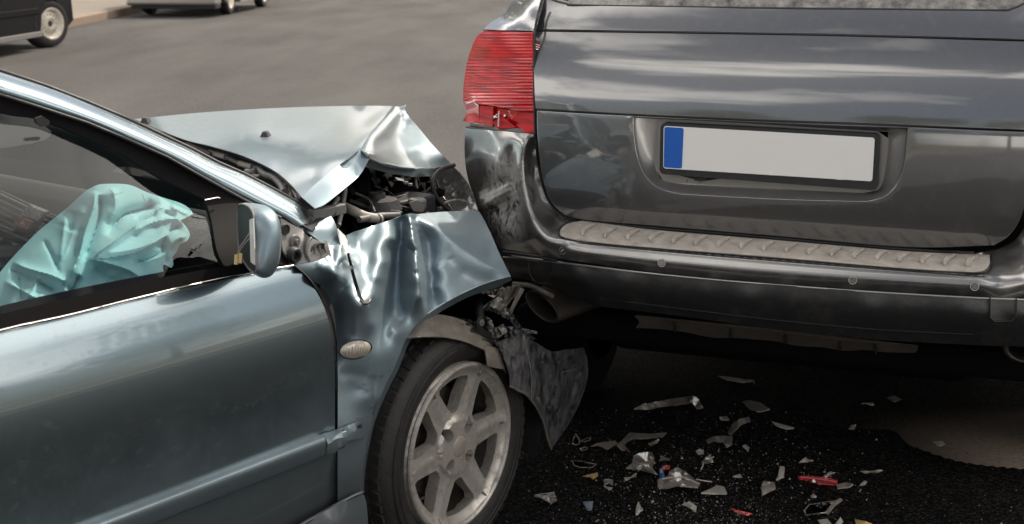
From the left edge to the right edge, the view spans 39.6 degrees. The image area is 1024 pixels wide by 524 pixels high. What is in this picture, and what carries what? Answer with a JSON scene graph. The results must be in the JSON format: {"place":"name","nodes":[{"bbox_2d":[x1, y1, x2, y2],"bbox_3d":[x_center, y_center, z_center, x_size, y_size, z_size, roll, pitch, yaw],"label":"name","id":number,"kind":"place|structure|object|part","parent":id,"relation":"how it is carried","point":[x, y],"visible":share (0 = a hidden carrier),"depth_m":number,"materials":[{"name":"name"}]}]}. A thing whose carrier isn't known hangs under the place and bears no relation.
{"place":"outdoors","nodes":[
{"label":"outdoors","id":0,"kind":"place"},
{"bbox_2d":[71,0,126,15],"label":"pavement","id":1,"kind":"structure","parent":0,"point":[79,7],"depth_m":26.98,"materials":[{"name":"beige concrete"}]},
{"bbox_2d":[0,0,511,297],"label":"road","id":2,"kind":"structure","parent":0,"point":[412,55],"depth_m":17.11,"materials":[{"name":"grey asphalt"}]},
{"bbox_2d":[0,0,72,47],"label":"parked car","id":3,"kind":"object","parent":2,"relation":"on","point":[32,22],"visible":1,"depth_m":18.28,"materials":[{"name":"black paint"}]},
{"bbox_2d":[126,0,266,13],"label":"parked car","id":4,"kind":"object","parent":2,"relation":"on","point":[153,6],"visible":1,"depth_m":25.47,"materials":[{"name":"silver metal"}]},
{"bbox_2d":[0,69,587,523],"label":"crashed car","id":5,"kind":"object","parent":2,"relation":"on","point":[196,327],"visible":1,"depth_m":2.92,"materials":[{"name":"teal metal"}]},
{"bbox_3d":[-0.823,-0.186,2.668,0.895,0.479,0.208,-6,15,-25],"label":"window frame","id":6,"kind":"part","parent":5,"relation":"part of","materials":[{"name":"plastic"}]},
{"bbox_3d":[-0.720,0.380,2.547,0.115,0.655,1.272,10,16,37],"label":"door","id":7,"kind":"part","parent":5,"relation":"part of","materials":[{"name":"teal metal"}]},
{"bbox_2d":[418,346,1023,523],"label":"asphalt patch","id":8,"kind":"object","parent":2,"relation":"on","point":[634,378],"depth_m":4.11,"materials":[{"name":"black asphalt"}]},
{"bbox_2d":[534,492,556,504],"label":"plastic shard","id":9,"kind":"object","parent":8,"relation":"on","point":[550,498],"visible":1,"depth_m":3.84,"materials":[{"name":"grey plastic"}]},
{"bbox_2d":[572,434,579,444],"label":"glass shard","id":10,"kind":"object","parent":8,"relation":"on","point":[576,439],"visible":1,"depth_m":4.29,"materials":[{"name":"glass"}]},
{"bbox_2d":[572,460,596,467],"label":"glass shard","id":11,"kind":"object","parent":8,"relation":"on","point":[579,464],"visible":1,"depth_m":4.10,"materials":[{"name":"glass"}]},
{"bbox_2d":[580,437,590,441],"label":"glass shard","id":12,"kind":"object","parent":8,"relation":"on","point":[586,439],"visible":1,"depth_m":4.29,"materials":[{"name":"clear glass"}]},
{"bbox_2d":[583,501,592,510],"bbox_3d":[0.205,0.650,3.794,0.027,0.014,0.078,0,13,0],"label":"plastic chip","id":13,"kind":"object","parent":8,"relation":"on","point":[588,505],"visible":1,"depth_m":3.79,"materials":[{"name":"plastic"}]},
{"bbox_2d":[584,472,597,478],"bbox_3d":[0.228,0.604,4.019,0.040,0.010,0.043,13,18,43],"label":"plastic chip","id":14,"kind":"object","parent":8,"relation":"on","point":[593,475],"visible":1,"depth_m":4.01,"materials":[{"name":"yellow plastic"}]},
{"bbox_2d":[591,441,616,449],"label":"plastic shard","id":15,"kind":"object","parent":8,"relation":"on","point":[607,445],"visible":0.98,"depth_m":4.24,"materials":[{"name":"grey plastic"}]},
{"bbox_2d":[603,479,612,485],"bbox_3d":[0.269,0.613,3.956,0.028,0.017,0.062,0,13,0],"label":"plastic chip","id":16,"kind":"object","parent":8,"relation":"on","point":[608,481],"visible":1,"depth_m":3.95,"materials":[{"name":"grey plastic"}]},
{"bbox_2d":[624,459,651,480],"bbox_3d":[0.341,0.593,4.000,0.084,0.039,0.100,-9,16,-34],"label":"plastic shard","id":17,"kind":"object","parent":8,"relation":"on","point":[628,478],"visible":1,"depth_m":4.00,"materials":[{"name":"grey plastic"}]},
{"bbox_2d":[616,432,665,451],"bbox_3d":[0.390,0.538,4.270,0.122,0.026,0.178,4,14,18],"label":"lamp frame","id":18,"kind":"object","parent":8,"relation":"on","point":[624,441],"visible":1,"depth_m":4.31,"materials":[{"name":"plastic"}]},
{"bbox_2d":[636,464,651,514],"bbox_3d":[0.367,0.614,3.902,0.064,0.037,0.327,1,13,3],"label":"plastic shard","id":19,"kind":"object","parent":8,"relation":"on","point":[638,509],"visible":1,"depth_m":3.76,"materials":[{"name":"grey plastic"}]},
{"bbox_2d":[626,452,670,474],"bbox_3d":[0.389,0.579,4.071,0.126,0.045,0.267,0,13,0],"label":"lens shard","id":20,"kind":"object","parent":8,"relation":"on","point":[645,459],"visible":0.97,"depth_m":4.09,"materials":[{"name":"plastic"}]},
{"bbox_2d":[648,439,658,445],"bbox_3d":[0.422,0.543,4.258,0.016,0.013,0.059,8,15,31],"label":"plastic chip","id":21,"kind":"object","parent":8,"relation":"on","point":[653,443],"visible":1,"depth_m":4.26,"materials":[{"name":"grey plastic"}]},
{"bbox_2d":[659,468,663,477],"bbox_3d":[0.422,0.598,4.011,0.014,0.021,0.124,1,13,5],"label":"plastic chip","id":22,"kind":"object","parent":8,"relation":"on","point":[661,473],"visible":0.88,"depth_m":3.99,"materials":[{"name":"blue plastic"}]},
{"bbox_2d":[662,465,669,470],"bbox_3d":[0.438,0.588,4.038,0.022,0.018,0.061,1,13,4],"label":"plastic chip","id":23,"kind":"object","parent":8,"relation":"on","point":[665,467],"visible":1,"depth_m":4.04,"materials":[{"name":"red plastic"}]},
{"bbox_2d":[634,396,702,409],"bbox_3d":[0.530,0.465,4.581,0.250,0.027,0.142,-9,16,-33],"label":"trim strip","id":24,"kind":"object","parent":8,"relation":"on","point":[695,402],"depth_m":4.60,"materials":[{"name":"grey plastic"}]},
{"bbox_2d":[657,467,711,488],"bbox_3d":[0.481,0.601,3.963,0.138,0.039,0.199,7,15,27],"label":"lens shard","id":25,"kind":"object","parent":8,"relation":"on","point":[677,477],"visible":1,"depth_m":3.93,"materials":[{"name":"plastic"}]},
{"bbox_2d":[682,501,696,511],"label":"plastic shard","id":26,"kind":"object","parent":8,"relation":"on","point":[690,505],"visible":1,"depth_m":3.78,"materials":[{"name":"grey plastic"}]},
{"bbox_2d":[696,449,703,454],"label":"plastic chip","id":27,"kind":"object","parent":8,"relation":"on","point":[699,451],"visible":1,"depth_m":4.17,"materials":[{"name":"grey plastic"}]},
{"bbox_2d":[701,454,713,469],"bbox_3d":[0.567,0.569,4.112,0.036,0.034,0.122,2,13,10],"label":"bulb holder","id":28,"kind":"object","parent":8,"relation":"on","point":[708,459],"visible":1,"depth_m":4.09,"materials":[{"name":"plastic"}]},
{"bbox_2d":[701,485,726,494],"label":"lens shard","id":29,"kind":"object","parent":8,"relation":"on","point":[717,490],"visible":1,"depth_m":3.88,"materials":[{"name":"plastic"}]},
{"bbox_2d":[706,436,732,447],"bbox_3d":[0.634,0.537,4.291,0.084,0.018,0.095,10,16,36],"label":"debris fragment","id":30,"kind":"object","parent":8,"relation":"on","point":[727,441],"visible":1,"depth_m":4.29,"materials":[{"name":"grey plastic"}]},
{"bbox_2d":[719,416,728,420],"bbox_3d":[0.669,0.492,4.473,0.029,0.019,0.073,0,13,0],"label":"plastic chip","id":31,"kind":"object","parent":8,"relation":"on","point":[725,418],"visible":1,"depth_m":4.46,"materials":[{"name":"grey plastic"}]},
{"bbox_2d":[718,376,754,382],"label":"plastic shard","id":32,"kind":"object","parent":8,"relation":"on","point":[739,380],"visible":1,"depth_m":4.86,"materials":[{"name":"grey plastic"}]},
{"bbox_2d":[727,417,749,435],"bbox_3d":[0.695,0.508,4.405,0.043,0.024,0.214,7,15,27],"label":"plastic shard","id":33,"kind":"object","parent":8,"relation":"on","point":[737,424],"visible":1,"depth_m":4.41,"materials":[{"name":"grey plastic"}]},
{"bbox_2d":[731,508,751,515],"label":"lens shard","id":34,"kind":"object","parent":8,"relation":"on","point":[742,512],"visible":1,"depth_m":3.75,"materials":[{"name":"red plastic"}]},
{"bbox_2d":[742,400,769,411],"bbox_3d":[0.788,0.465,4.599,0.055,0.017,0.137,-3,13,-12],"label":"plastic shard","id":35,"kind":"object","parent":8,"relation":"on","point":[755,406],"visible":1,"depth_m":4.59,"materials":[{"name":"grey plastic"}]},
{"bbox_2d":[506,383,1016,523],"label":"glass crumbs","id":36,"kind":"object","parent":8,"relation":"on","point":[711,485],"visible":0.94,"depth_m":3.93,"materials":[{"name":"clear glass"}]},
{"bbox_2d":[761,481,775,494],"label":"lens shard","id":37,"kind":"object","parent":8,"relation":"on","point":[767,487],"visible":1,"depth_m":3.90,"materials":[{"name":"grey plastic"}]},
{"bbox_2d":[776,466,784,480],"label":"plastic shard","id":38,"kind":"object","parent":8,"relation":"on","point":[781,472],"visible":1,"depth_m":4.00,"materials":[{"name":"grey plastic"}]},
{"bbox_2d":[772,421,793,429],"bbox_3d":[0.830,0.507,4.419,0.050,0.016,0.086,-12,18,-42],"label":"trim strip","id":39,"kind":"object","parent":8,"relation":"on","point":[779,425],"depth_m":4.40,"materials":[{"name":"plastic"}]},
{"bbox_2d":[799,457,812,462],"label":"plastic shard","id":40,"kind":"object","parent":8,"relation":"on","point":[805,459],"visible":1,"depth_m":4.11,"materials":[{"name":"grey plastic"}]},
{"bbox_2d":[797,476,837,485],"bbox_3d":[0.855,0.608,3.964,0.110,0.030,0.089,8,15,31],"label":"lens shard","id":41,"kind":"object","parent":8,"relation":"on","point":[818,480],"visible":1,"depth_m":3.95,"materials":[{"name":"red plastic"}]},
{"bbox_2d":[803,498,841,515],"bbox_3d":[0.826,0.653,3.780,0.144,0.020,0.071,-5,14,-22],"label":"glass shard","id":42,"kind":"object","parent":8,"relation":"on","point":[823,508],"visible":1,"depth_m":3.78,"materials":[{"name":"glass"}]},
{"bbox_2d":[818,519,830,523],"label":"plastic chip","id":43,"kind":"object","parent":8,"relation":"on","point":[824,521],"visible":1,"depth_m":3.69,"materials":[{"name":"grey plastic"}]},
{"bbox_2d":[823,472,836,476],"bbox_3d":[0.892,0.595,4.013,0.022,0.022,0.076,9,16,34],"label":"trim strip","id":44,"kind":"object","parent":8,"relation":"on","point":[828,474],"depth_m":4.00,"materials":[{"name":"plastic"}]},
{"bbox_2d":[835,517,842,523],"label":"plastic chip","id":45,"kind":"object","parent":8,"relation":"on","point":[840,521],"visible":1,"depth_m":3.68,"materials":[{"name":"grey plastic"}]},
{"bbox_2d":[837,482,852,488],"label":"plastic shard","id":46,"kind":"object","parent":8,"relation":"on","point":[844,485],"visible":1,"depth_m":3.93,"materials":[{"name":"grey plastic"}]},
{"bbox_2d":[855,519,871,523],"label":"plastic chip","id":47,"kind":"object","parent":8,"relation":"on","point":[860,522],"visible":1,"depth_m":3.68,"materials":[{"name":"yellow plastic"}]},
{"bbox_2d":[860,470,882,473],"bbox_3d":[1.017,0.594,4.030,0.062,0.032,0.055,4,14,19],"label":"trim strip","id":48,"kind":"object","parent":8,"relation":"on","point":[874,471],"depth_m":4.01,"materials":[{"name":"plastic"}]},
{"bbox_2d":[776,382,1023,468],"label":"dry asphalt","id":49,"kind":"structure","parent":8,"relation":"on","point":[978,423],"depth_m":4.53,"materials":[{"name":"grey asphalt"}]},
{"bbox_2d":[887,396,901,401],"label":"plastic shard","id":50,"kind":"object","parent":49,"relation":"on","point":[893,398],"visible":1,"depth_m":4.66,"materials":[{"name":"grey plastic"}]},
{"bbox_2d":[933,441,944,445],"bbox_3d":[1.289,0.544,4.265,0.056,0.013,0.040,-7,15,-27],"label":"plastic chip","id":51,"kind":"object","parent":49,"relation":"on","point":[939,443],"visible":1,"depth_m":4.26,"materials":[{"name":"grey plastic"}]},
{"bbox_2d":[463,0,1023,391],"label":"grey suv","id":52,"kind":"object","parent":2,"relation":"on","point":[832,184],"visible":1,"depth_m":3.48,"materials":[{"name":"paint"}]},
{"bbox_3d":[0.722,-0.793,3.602,1.170,0.328,0.300,5,14,19],"label":"rear window","id":53,"kind":"part","parent":52,"relation":"part of","materials":[{"name":"grey glass"}]},
{"label":"ground","id":54,"kind":"structure","parent":0,"visible":0},
{"bbox_2d":[68,5,142,27],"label":"kerb","id":55,"kind":"structure","parent":54,"relation":"on","point":[86,18],"depth_m":24.72,"materials":[{"name":"concrete"}]}
]}

